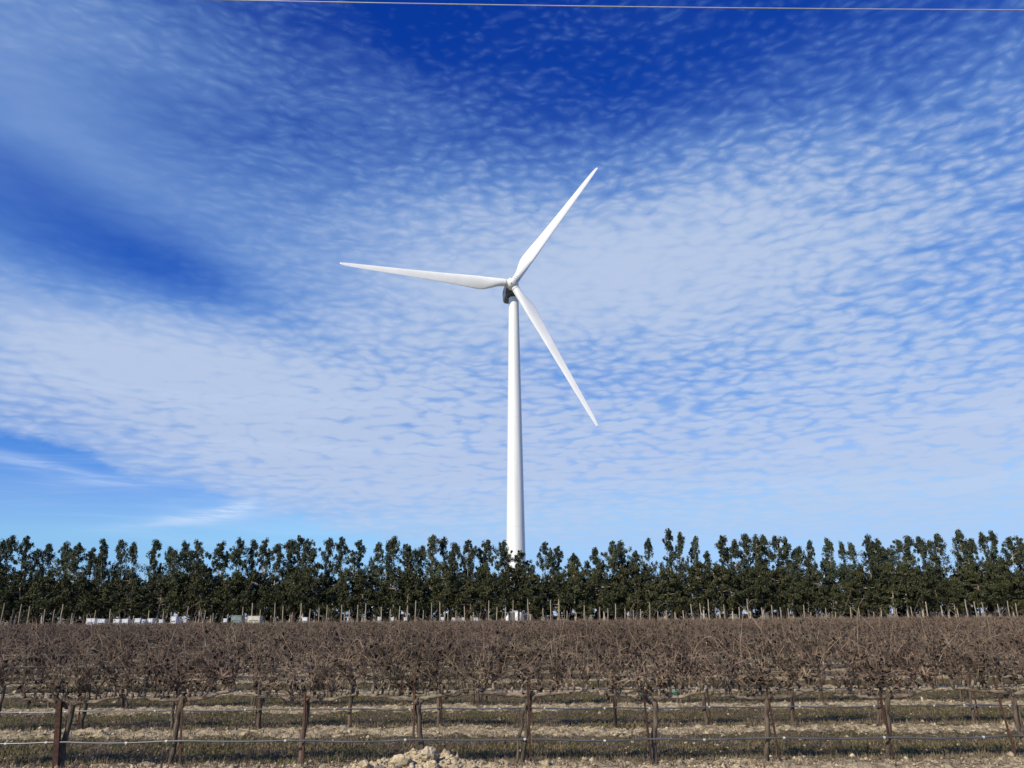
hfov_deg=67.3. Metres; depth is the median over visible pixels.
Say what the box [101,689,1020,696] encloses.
trellis wire
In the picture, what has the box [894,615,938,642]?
grapevine
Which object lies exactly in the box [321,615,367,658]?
grapevine
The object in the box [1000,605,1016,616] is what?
bushy tree
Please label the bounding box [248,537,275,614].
windbreak tree
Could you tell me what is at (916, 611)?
bushy tree
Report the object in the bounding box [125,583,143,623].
bushy tree
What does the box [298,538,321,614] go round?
windbreak tree
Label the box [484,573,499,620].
bushy tree
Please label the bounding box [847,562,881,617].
bushy tree
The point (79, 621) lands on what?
bushy tree
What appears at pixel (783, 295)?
sky
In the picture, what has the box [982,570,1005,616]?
bushy tree
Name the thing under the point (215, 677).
grapevine
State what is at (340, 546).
windbreak tree
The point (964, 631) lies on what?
grapevine
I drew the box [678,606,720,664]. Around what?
grapevine
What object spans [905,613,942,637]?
grapevine
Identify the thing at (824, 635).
grapevine
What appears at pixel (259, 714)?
grapevine
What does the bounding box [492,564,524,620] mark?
bushy tree
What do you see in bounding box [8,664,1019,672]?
drip hose
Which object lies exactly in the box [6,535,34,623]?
windbreak tree
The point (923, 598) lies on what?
bushy tree
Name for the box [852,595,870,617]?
bushy tree
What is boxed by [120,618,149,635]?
grapevine
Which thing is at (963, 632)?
grapevine
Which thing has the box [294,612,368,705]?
grapevine
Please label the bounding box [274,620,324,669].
grapevine
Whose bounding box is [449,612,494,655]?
grapevine
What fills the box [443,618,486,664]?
grapevine
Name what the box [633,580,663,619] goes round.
bushy tree
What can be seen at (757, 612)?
bushy tree
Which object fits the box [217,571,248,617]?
bushy tree
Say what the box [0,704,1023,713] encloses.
drip hose
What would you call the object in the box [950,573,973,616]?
bushy tree
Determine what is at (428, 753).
rock
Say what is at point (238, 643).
grapevine
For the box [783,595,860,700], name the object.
grapevine
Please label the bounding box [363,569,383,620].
bushy tree
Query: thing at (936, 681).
grapevine
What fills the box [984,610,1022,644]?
grapevine
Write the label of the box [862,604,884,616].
bushy tree
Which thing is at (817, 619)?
grapevine
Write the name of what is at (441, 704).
stake
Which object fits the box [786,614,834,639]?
grapevine
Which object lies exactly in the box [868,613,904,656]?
grapevine
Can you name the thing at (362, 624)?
grapevine
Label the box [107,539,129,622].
windbreak tree
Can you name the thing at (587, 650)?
trellis wire
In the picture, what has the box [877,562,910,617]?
bushy tree
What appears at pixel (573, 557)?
windbreak tree
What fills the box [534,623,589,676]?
grapevine
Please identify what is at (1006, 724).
stake
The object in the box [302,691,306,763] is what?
stake
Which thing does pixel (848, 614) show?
bushy tree
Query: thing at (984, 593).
bushy tree
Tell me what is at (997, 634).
grapevine
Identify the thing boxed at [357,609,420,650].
grapevine
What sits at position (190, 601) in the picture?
bushy tree
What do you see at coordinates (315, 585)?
bushy tree
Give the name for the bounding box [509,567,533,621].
bushy tree
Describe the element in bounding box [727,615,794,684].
grapevine
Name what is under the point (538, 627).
grapevine
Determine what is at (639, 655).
grapevine
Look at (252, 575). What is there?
bushy tree
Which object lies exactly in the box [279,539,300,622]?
windbreak tree
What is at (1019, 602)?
bushy tree
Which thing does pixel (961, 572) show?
bushy tree
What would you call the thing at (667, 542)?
windbreak tree
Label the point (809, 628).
grapevine
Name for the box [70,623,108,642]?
grapevine
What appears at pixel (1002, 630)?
grapevine
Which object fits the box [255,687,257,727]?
stake
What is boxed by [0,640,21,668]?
grapevine
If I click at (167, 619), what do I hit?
bushy tree
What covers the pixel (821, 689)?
stake
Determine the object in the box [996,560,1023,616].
bushy tree
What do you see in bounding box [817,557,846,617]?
bushy tree
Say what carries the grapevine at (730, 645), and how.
on the ground
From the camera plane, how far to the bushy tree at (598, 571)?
119.42 m
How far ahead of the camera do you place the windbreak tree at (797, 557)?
122.89 m
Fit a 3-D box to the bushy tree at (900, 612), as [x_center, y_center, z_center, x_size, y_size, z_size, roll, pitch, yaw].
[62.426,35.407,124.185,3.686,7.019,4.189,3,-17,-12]
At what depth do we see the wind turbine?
185.08 m
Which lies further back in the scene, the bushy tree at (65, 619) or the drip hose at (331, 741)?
the bushy tree at (65, 619)
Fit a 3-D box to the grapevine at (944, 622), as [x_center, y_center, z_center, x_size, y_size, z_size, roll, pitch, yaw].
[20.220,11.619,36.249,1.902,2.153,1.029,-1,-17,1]
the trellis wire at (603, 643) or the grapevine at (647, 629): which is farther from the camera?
the grapevine at (647, 629)
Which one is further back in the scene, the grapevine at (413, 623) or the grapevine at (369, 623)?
the grapevine at (413, 623)
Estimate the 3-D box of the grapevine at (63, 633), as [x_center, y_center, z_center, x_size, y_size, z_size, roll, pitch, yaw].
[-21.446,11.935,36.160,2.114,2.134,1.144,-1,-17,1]
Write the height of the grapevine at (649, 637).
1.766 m
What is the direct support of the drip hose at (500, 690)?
attached to the stake
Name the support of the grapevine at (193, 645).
on the ground
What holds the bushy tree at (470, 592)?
on the ground
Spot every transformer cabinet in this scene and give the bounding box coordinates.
[508,609,514,620]
[522,611,528,620]
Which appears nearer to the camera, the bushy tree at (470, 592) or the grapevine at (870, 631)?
the grapevine at (870, 631)
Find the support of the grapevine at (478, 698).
on the ground
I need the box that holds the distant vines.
[0,615,1023,650]
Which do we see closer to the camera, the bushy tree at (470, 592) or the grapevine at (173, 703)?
the grapevine at (173, 703)
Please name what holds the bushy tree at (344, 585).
on the ground
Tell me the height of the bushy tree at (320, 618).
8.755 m
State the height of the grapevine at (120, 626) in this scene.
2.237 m
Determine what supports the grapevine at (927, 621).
on the ground
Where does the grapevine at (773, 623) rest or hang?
on the ground
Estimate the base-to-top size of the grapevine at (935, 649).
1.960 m
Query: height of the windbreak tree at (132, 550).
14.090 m
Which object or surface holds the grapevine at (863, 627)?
on the ground
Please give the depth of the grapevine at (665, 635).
23.02 m
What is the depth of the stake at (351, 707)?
12.92 m
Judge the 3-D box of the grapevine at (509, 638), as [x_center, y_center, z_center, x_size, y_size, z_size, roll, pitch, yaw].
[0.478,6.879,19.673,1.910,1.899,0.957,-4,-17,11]
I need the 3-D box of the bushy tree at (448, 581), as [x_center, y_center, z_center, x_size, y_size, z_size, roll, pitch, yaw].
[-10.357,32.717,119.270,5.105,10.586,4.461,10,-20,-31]
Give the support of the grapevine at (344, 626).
on the ground
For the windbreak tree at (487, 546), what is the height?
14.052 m
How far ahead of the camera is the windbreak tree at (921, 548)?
122.76 m
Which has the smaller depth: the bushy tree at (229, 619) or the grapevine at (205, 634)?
the grapevine at (205, 634)
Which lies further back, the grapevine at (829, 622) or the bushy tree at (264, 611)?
the bushy tree at (264, 611)
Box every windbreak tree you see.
[0,535,18,585]
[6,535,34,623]
[19,548,41,623]
[25,542,55,623]
[41,540,75,624]
[53,542,88,623]
[60,547,106,624]
[81,538,115,617]
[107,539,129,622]
[112,541,144,618]
[138,539,163,620]
[157,546,177,618]
[165,539,198,617]
[178,539,208,622]
[194,540,236,620]
[224,537,255,606]
[244,539,258,617]
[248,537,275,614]
[261,542,284,623]
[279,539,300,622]
[280,534,312,621]
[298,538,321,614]
[319,537,336,620]
[326,536,351,620]
[338,539,375,621]
[363,541,391,620]
[376,536,402,620]
[393,543,425,619]
[410,545,428,604]
[421,534,444,617]
[429,536,459,616]
[440,542,464,609]
[450,539,484,621]
[470,539,497,615]
[485,540,514,620]
[509,550,540,619]
[521,565,545,615]
[535,541,558,619]
[541,546,572,620]
[563,552,582,620]
[578,560,598,619]
[585,546,605,618]
[600,540,628,601]
[610,540,636,618]
[627,550,649,618]
[639,538,666,618]
[656,528,685,618]
[670,532,695,618]
[682,536,711,618]
[699,550,722,618]
[703,535,742,617]
[728,539,752,617]
[735,533,754,618]
[748,534,777,617]
[759,534,782,617]
[767,535,801,618]
[780,536,804,617]
[789,545,809,614]
[801,540,827,617]
[817,538,852,618]
[836,541,862,617]
[841,542,874,617]
[858,533,886,616]
[867,538,894,616]
[878,546,899,613]
[881,539,936,616]
[900,535,929,617]
[914,536,943,617]
[928,532,961,615]
[949,528,980,617]
[959,538,985,616]
[977,531,1002,615]
[982,530,1023,616]
[999,536,1023,615]
[1008,535,1023,579]
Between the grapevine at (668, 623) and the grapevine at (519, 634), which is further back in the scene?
the grapevine at (668, 623)
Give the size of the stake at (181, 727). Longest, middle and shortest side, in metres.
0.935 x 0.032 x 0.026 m
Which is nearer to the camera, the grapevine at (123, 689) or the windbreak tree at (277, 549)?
the grapevine at (123, 689)
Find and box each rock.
[358,760,368,767]
[389,754,411,767]
[418,746,439,761]
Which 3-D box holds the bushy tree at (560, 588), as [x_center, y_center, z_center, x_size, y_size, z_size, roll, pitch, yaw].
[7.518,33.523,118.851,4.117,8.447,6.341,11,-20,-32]
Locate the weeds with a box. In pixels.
[0,648,1023,766]
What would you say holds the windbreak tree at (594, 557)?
on the ground
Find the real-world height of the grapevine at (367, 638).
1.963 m
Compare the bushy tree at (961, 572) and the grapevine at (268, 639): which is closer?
the grapevine at (268, 639)
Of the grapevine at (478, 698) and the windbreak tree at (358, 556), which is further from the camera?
the windbreak tree at (358, 556)
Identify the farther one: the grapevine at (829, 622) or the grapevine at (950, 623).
the grapevine at (829, 622)
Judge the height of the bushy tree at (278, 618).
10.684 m
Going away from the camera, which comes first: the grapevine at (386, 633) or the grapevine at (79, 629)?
the grapevine at (386, 633)
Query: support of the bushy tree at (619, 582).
on the ground
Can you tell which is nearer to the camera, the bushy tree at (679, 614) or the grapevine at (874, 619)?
the grapevine at (874, 619)
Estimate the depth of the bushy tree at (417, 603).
118.74 m
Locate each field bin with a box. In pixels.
[86,618,99,624]
[97,619,107,623]
[122,619,130,624]
[134,618,142,624]
[171,616,178,623]
[231,615,244,623]
[247,616,262,623]
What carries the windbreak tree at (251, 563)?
on the ground
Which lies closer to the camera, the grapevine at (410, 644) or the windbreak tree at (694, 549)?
the grapevine at (410, 644)
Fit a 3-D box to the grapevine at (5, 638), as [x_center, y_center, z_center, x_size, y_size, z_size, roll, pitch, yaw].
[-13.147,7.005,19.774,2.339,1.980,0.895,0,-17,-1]
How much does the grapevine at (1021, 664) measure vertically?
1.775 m
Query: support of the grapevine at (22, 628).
on the ground
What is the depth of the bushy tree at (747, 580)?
118.29 m
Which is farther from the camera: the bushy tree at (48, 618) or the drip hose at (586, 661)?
the bushy tree at (48, 618)
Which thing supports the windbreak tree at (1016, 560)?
on the ground
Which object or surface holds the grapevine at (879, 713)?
on the ground
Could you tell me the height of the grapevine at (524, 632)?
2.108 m
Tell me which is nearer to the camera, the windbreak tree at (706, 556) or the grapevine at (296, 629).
the grapevine at (296, 629)
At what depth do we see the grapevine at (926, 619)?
39.46 m
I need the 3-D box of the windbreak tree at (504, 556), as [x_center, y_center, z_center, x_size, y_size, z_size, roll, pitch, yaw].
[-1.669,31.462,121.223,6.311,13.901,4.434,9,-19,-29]
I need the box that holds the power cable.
[223,0,1023,10]
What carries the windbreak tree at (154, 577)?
on the ground
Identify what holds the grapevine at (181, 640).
on the ground
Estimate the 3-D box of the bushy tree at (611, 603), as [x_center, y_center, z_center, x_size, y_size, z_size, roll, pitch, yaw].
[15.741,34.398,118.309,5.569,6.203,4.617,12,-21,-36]
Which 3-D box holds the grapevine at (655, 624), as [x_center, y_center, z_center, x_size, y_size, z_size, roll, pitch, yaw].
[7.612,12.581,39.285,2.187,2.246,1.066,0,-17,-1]
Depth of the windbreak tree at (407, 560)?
122.41 m
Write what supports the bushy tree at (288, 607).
on the ground
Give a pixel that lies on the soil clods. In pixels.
(447, 761)
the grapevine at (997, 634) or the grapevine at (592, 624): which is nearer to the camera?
the grapevine at (997, 634)
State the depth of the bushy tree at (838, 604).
118.10 m
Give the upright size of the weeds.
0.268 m
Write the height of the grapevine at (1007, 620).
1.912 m
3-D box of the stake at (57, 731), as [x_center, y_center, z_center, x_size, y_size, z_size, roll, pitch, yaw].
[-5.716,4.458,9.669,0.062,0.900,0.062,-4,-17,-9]
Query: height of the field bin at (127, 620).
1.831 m
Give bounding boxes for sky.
[0,0,1023,618]
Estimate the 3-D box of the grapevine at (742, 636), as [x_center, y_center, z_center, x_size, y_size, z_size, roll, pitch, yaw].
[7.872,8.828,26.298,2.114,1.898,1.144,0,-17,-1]
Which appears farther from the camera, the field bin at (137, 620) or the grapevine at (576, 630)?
the field bin at (137, 620)
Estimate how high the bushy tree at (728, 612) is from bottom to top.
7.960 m
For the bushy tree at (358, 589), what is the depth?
118.90 m
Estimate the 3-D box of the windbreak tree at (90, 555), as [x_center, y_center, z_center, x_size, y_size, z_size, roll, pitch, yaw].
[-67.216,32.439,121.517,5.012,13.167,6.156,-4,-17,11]
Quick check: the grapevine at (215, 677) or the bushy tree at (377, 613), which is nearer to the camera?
the grapevine at (215, 677)
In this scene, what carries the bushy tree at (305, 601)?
on the ground
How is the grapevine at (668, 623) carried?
on the ground
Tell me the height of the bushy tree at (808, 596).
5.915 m
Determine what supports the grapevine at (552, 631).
on the ground
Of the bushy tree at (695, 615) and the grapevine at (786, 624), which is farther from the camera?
the bushy tree at (695, 615)
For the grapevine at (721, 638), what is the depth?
19.73 m
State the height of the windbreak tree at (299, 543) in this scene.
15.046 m
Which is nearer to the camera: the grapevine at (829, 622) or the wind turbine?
the grapevine at (829, 622)
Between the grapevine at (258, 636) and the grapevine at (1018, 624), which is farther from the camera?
the grapevine at (1018, 624)
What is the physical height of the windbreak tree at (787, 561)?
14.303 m
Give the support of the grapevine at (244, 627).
on the ground
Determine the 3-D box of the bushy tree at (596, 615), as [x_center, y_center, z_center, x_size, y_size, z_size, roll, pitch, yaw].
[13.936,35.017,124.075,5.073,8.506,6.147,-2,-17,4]
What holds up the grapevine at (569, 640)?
on the ground
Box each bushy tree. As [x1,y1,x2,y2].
[0,569,10,594]
[0,570,36,622]
[0,581,22,625]
[0,583,19,624]
[9,584,33,624]
[15,589,45,622]
[26,568,61,623]
[30,583,49,623]
[38,580,60,624]
[45,577,80,620]
[56,573,97,624]
[62,598,77,623]
[72,611,85,624]
[73,589,100,619]
[88,577,116,618]
[97,595,123,621]
[98,579,130,618]
[112,570,136,620]
[116,579,145,618]
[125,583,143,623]
[129,592,156,618]
[140,566,166,618]
[141,577,175,622]
[155,595,170,623]
[156,569,188,615]
[166,611,189,622]
[176,572,200,616]
[187,562,215,621]
[187,567,197,620]
[193,568,213,622]
[200,578,226,622]
[207,614,226,622]
[208,579,231,622]
[215,613,230,621]
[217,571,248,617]
[234,568,262,619]
[250,583,276,622]
[259,584,294,621]
[272,563,296,621]
[276,570,303,621]
[287,571,319,616]
[287,600,306,621]
[296,580,320,621]
[301,562,330,621]
[311,578,335,621]
[316,585,349,621]
[327,594,351,622]
[330,568,359,619]
[349,577,364,622]
[350,573,377,621]
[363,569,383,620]
[363,590,388,620]
[375,589,400,621]
[382,577,405,618]
[387,585,408,620]
[395,568,423,616]
[401,583,432,621]
[409,582,428,621]
[416,574,441,621]
[428,561,461,620]
[433,581,447,620]
[435,603,463,621]
[436,587,468,620]
[454,579,486,619]
[458,568,472,620]
[473,567,485,620]
[476,562,498,621]
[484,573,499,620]
[486,590,511,619]
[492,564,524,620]
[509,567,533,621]
[515,572,548,620]
[525,573,544,620]
[529,584,553,619]
[544,580,556,620]
[545,574,576,620]
[562,561,588,619]
[562,590,573,620]
[569,575,592,620]
[572,585,598,620]
[583,560,618,619]
[590,583,607,619]
[597,587,630,618]
[601,577,613,619]
[608,610,632,619]
[609,564,639,618]
[618,565,646,619]
[624,560,639,619]
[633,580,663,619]
[639,565,655,619]
[647,576,670,620]
[649,568,681,617]
[660,573,691,619]
[664,599,683,618]
[677,602,690,619]
[681,575,706,618]
[683,561,715,618]
[687,562,708,618]
[702,570,722,619]
[705,563,733,618]
[714,567,742,618]
[715,587,738,619]
[730,605,749,619]
[734,567,765,617]
[743,600,769,619]
[749,562,777,617]
[758,567,780,618]
[761,566,793,618]
[776,604,791,619]
[780,575,806,618]
[789,570,812,617]
[795,588,827,616]
[802,559,823,617]
[805,573,837,617]
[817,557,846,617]
[822,586,851,617]
[832,566,855,618]
[835,581,870,616]
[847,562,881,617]
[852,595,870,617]
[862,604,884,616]
[865,589,897,616]
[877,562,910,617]
[892,563,923,617]
[892,605,914,616]
[901,566,933,616]
[904,565,918,617]
[919,571,941,617]
[924,578,949,617]
[938,573,954,618]
[940,581,972,617]
[947,567,977,615]
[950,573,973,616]
[954,561,1001,616]
[965,562,983,617]
[981,561,1012,615]
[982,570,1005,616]
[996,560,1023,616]
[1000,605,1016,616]
[1008,584,1023,612]
[1010,580,1022,616]
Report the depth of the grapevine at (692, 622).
39.40 m
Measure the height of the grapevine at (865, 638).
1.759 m
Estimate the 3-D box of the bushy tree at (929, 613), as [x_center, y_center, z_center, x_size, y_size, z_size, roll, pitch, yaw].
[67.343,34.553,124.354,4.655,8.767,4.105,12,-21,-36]
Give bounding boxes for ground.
[0,613,1023,767]
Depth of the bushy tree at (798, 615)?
123.39 m
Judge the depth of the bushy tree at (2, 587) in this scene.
120.12 m
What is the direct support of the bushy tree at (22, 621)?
on the ground
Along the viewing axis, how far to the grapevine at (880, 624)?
36.07 m
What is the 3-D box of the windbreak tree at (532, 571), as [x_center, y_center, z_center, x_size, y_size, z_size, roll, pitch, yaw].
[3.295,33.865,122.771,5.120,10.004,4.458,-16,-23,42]
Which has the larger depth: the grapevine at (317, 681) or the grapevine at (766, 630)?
the grapevine at (766, 630)
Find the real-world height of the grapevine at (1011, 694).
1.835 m
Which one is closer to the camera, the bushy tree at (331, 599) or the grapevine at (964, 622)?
the grapevine at (964, 622)
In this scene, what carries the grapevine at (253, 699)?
on the ground
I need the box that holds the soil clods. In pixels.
[0,657,1023,767]
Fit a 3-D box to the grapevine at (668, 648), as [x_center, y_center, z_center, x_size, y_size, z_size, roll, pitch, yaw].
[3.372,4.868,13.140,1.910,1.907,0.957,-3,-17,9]
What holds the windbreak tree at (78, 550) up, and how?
on the ground
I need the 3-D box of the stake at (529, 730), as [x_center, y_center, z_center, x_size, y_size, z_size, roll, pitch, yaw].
[0.216,4.318,9.686,0.026,1.013,0.032,1,-17,-10]
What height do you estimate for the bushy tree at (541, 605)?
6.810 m
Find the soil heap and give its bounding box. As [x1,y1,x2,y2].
[347,751,481,767]
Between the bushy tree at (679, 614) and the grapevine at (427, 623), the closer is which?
the grapevine at (427, 623)
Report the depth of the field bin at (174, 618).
105.33 m
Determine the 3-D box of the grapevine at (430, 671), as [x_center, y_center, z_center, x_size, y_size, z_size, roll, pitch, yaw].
[-1.092,4.026,9.932,2.194,1.737,1.046,0,-17,-1]
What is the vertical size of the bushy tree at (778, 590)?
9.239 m
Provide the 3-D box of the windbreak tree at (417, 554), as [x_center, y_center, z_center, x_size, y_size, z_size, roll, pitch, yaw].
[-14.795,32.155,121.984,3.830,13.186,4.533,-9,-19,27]
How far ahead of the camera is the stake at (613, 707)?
12.90 m
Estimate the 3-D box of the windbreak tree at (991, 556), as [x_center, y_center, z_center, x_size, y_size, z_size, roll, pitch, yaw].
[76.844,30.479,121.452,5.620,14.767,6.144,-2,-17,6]
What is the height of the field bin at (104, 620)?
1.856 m
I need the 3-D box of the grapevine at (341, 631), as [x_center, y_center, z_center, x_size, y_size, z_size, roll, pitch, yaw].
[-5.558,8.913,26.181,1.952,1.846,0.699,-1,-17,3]
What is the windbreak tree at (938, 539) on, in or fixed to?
on the ground
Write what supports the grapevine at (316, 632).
on the ground
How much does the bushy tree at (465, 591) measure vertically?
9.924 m
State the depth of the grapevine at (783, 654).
13.21 m
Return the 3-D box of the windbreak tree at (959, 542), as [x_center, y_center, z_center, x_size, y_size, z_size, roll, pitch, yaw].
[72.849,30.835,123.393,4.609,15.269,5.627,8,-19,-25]
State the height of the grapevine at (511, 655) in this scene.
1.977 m
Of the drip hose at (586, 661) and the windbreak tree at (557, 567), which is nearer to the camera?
the drip hose at (586, 661)
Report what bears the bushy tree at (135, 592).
on the ground
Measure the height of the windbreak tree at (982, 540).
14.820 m
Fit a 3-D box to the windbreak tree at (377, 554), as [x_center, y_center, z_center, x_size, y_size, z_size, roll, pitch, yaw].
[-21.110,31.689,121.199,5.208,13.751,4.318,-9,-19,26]
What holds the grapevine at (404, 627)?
on the ground
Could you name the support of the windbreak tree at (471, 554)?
on the ground
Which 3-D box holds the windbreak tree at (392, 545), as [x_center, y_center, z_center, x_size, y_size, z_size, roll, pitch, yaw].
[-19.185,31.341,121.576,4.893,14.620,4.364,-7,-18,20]
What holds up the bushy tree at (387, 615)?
on the ground
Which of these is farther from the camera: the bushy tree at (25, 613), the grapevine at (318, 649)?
the bushy tree at (25, 613)
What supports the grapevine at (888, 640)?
on the ground
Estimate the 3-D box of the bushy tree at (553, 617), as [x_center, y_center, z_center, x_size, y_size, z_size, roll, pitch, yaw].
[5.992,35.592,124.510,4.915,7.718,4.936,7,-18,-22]
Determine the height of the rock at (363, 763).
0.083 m
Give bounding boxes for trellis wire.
[3,640,1019,648]
[52,670,997,677]
[67,658,1023,666]
[96,647,974,654]
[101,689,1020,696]
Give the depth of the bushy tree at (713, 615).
123.14 m
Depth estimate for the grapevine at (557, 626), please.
36.20 m
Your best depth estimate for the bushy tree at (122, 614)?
123.98 m
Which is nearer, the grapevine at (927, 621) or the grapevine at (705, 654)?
the grapevine at (705, 654)
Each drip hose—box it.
[0,685,1023,695]
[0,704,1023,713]
[0,735,1023,744]
[4,673,1015,682]
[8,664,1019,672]
[11,657,1003,666]
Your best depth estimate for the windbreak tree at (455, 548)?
122.10 m
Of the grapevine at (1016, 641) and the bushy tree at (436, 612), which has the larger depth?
the bushy tree at (436, 612)
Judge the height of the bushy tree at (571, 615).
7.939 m
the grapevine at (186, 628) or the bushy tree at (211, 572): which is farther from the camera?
the bushy tree at (211, 572)
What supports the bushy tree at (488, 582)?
on the ground
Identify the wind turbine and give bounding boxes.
[340,168,597,620]
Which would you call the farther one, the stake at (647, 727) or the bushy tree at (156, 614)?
the bushy tree at (156, 614)
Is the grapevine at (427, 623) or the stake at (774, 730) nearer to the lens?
the stake at (774, 730)
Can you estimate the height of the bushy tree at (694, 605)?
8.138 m
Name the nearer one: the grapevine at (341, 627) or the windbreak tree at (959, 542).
the grapevine at (341, 627)
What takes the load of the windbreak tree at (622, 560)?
on the ground
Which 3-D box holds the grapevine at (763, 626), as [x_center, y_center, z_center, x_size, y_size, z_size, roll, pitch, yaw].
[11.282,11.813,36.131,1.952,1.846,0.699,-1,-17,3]
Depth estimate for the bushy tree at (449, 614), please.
122.45 m
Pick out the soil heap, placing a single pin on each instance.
(454, 760)
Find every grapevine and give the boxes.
[0,616,59,714]
[0,617,45,659]
[0,618,26,646]
[0,622,57,681]
[0,632,53,693]
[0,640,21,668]
[1,614,37,647]
[1,623,162,766]
[6,615,43,659]
[10,624,54,661]
[14,619,99,708]
[17,626,74,674]
[29,631,110,692]
[35,617,76,650]
[37,621,69,646]
[39,620,75,641]
[39,622,92,680]
[43,609,142,728]
[47,616,92,668]
[53,618,80,633]
[60,617,118,667]
[64,628,172,708]
[66,624,99,637]
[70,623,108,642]
[80,619,153,677]
[81,621,142,673]
[83,621,140,663]
[87,622,120,631]
[97,601,278,764]
[98,614,132,634]
[98,616,158,646]
[103,617,138,631]
[112,622,145,639]
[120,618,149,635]
[125,623,226,729]
[132,616,175,666]
[138,620,177,635]
[141,622,201,678]
[142,618,207,690]
[146,607,197,647]
[156,617,237,705]
[166,614,210,640]
[178,616,220,637]
[180,621,254,671]
[194,617,251,643]
[194,620,239,668]
[198,615,282,688]
[199,614,325,728]
[210,621,240,634]
[216,622,395,762]
[225,621,260,657]
[228,614,285,658]
[231,612,305,705]
[240,615,293,674]
[244,619,293,665]
[263,621,329,688]
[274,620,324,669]
[276,616,318,638]
[277,622,325,665]
[286,614,420,725]
[293,620,342,663]
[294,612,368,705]
[318,614,352,652]
[320,619,381,684]
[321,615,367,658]
[323,611,362,657]
[326,617,371,668]
[329,613,359,648]
[343,619,387,679]
[345,618,373,629]
[351,619,394,640]
[351,627,509,749]
[353,618,409,662]
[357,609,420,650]
[371,616,443,703]
[371,622,447,689]
[378,613,414,629]
[380,617,454,679]
[384,608,422,638]
[390,604,505,725]
[401,616,428,629]
[406,615,441,643]
[410,613,465,670]
[412,614,446,635]
[421,625,504,688]
[435,627,523,704]
[441,613,497,678]
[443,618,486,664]
[445,618,624,763]
[447,613,483,635]
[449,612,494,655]
[456,617,510,666]
[476,617,520,641]
[477,608,588,699]
[485,616,555,678]
[488,609,548,650]
[488,613,525,632]
[497,614,565,687]
[502,624,575,702]
[515,616,566,647]
[525,619,570,652]
[533,615,591,668]
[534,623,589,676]
[538,616,578,632]
[543,625,615,686]
[554,612,595,662]
[563,615,667,724]
[566,619,740,763]
[571,596,656,703]
[576,617,609,636]
[581,622,639,659]
[589,620,640,666]
[596,625,629,649]
[612,613,645,628]
[612,616,642,632]
[614,602,683,680]
[626,614,679,636]
[627,621,677,670]
[630,618,671,634]
[631,611,698,671]
[635,612,734,702]
[642,607,676,634]
[657,613,761,724]
[661,616,728,686]
[671,617,704,629]
[673,613,715,647]
[677,620,748,674]
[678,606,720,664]
[689,599,848,760]
[701,604,787,702]
[711,613,759,644]
[714,621,763,668]
[720,614,857,724]
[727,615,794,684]
[732,614,788,664]
[735,615,769,632]
[751,615,789,637]
[758,613,791,633]
[765,615,809,651]
[772,606,841,653]
[782,613,847,684]
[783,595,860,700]
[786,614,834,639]
[797,609,827,631]
[801,614,860,667]
[805,613,849,657]
[807,598,966,758]
[820,598,929,723]
[831,613,873,641]
[833,618,887,652]
[840,611,890,661]
[843,615,878,637]
[843,617,920,686]
[852,610,875,642]
[854,608,887,627]
[855,619,940,699]
[860,619,897,633]
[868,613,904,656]
[871,619,914,641]
[883,609,924,646]
[883,616,951,673]
[888,617,976,684]
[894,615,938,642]
[902,612,1023,747]
[905,607,946,626]
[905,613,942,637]
[908,612,952,633]
[914,609,1021,723]
[917,616,1013,700]
[923,610,962,651]
[930,604,987,641]
[935,615,1003,668]
[936,619,981,654]
[946,619,1022,676]
[949,607,988,650]
[963,612,1022,663]
[976,608,1023,638]
[983,617,1023,659]
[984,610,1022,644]
[989,605,1023,670]
[994,613,1021,625]
[1002,639,1023,673]
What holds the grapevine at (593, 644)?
on the ground
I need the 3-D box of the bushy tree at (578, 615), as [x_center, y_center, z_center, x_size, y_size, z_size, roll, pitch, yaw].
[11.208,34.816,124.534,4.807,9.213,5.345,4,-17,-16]
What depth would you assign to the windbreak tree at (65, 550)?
123.26 m
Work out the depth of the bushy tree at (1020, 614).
123.65 m
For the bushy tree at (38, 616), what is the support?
on the ground
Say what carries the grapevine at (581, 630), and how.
on the ground
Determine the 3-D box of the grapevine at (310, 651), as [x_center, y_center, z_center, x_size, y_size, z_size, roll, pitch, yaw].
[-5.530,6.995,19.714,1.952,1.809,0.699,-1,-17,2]
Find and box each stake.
[48,669,52,707]
[52,700,62,766]
[77,694,81,729]
[179,693,183,762]
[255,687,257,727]
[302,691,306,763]
[327,666,328,706]
[350,674,351,727]
[412,676,415,747]
[440,672,442,725]
[527,684,531,761]
[529,676,532,724]
[611,676,615,726]
[642,687,652,763]
[705,677,711,724]
[765,684,780,760]
[787,665,794,722]
[819,675,823,700]
[878,692,894,758]
[969,675,980,722]
[992,677,1015,756]
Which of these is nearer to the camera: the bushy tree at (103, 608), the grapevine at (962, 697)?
the grapevine at (962, 697)
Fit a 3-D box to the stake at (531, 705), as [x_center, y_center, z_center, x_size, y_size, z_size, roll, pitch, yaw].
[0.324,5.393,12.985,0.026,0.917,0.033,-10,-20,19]
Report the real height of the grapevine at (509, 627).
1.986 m
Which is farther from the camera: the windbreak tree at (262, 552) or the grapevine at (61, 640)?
the windbreak tree at (262, 552)
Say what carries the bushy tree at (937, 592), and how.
on the ground
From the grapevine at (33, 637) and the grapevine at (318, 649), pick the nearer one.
the grapevine at (318, 649)
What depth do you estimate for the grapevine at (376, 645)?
13.19 m
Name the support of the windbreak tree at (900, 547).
on the ground
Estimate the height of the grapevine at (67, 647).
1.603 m
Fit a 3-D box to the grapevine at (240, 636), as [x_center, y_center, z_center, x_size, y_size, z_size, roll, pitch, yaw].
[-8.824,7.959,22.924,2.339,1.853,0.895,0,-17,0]
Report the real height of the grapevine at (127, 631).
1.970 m
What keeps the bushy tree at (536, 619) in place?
on the ground
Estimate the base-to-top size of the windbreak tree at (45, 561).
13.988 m

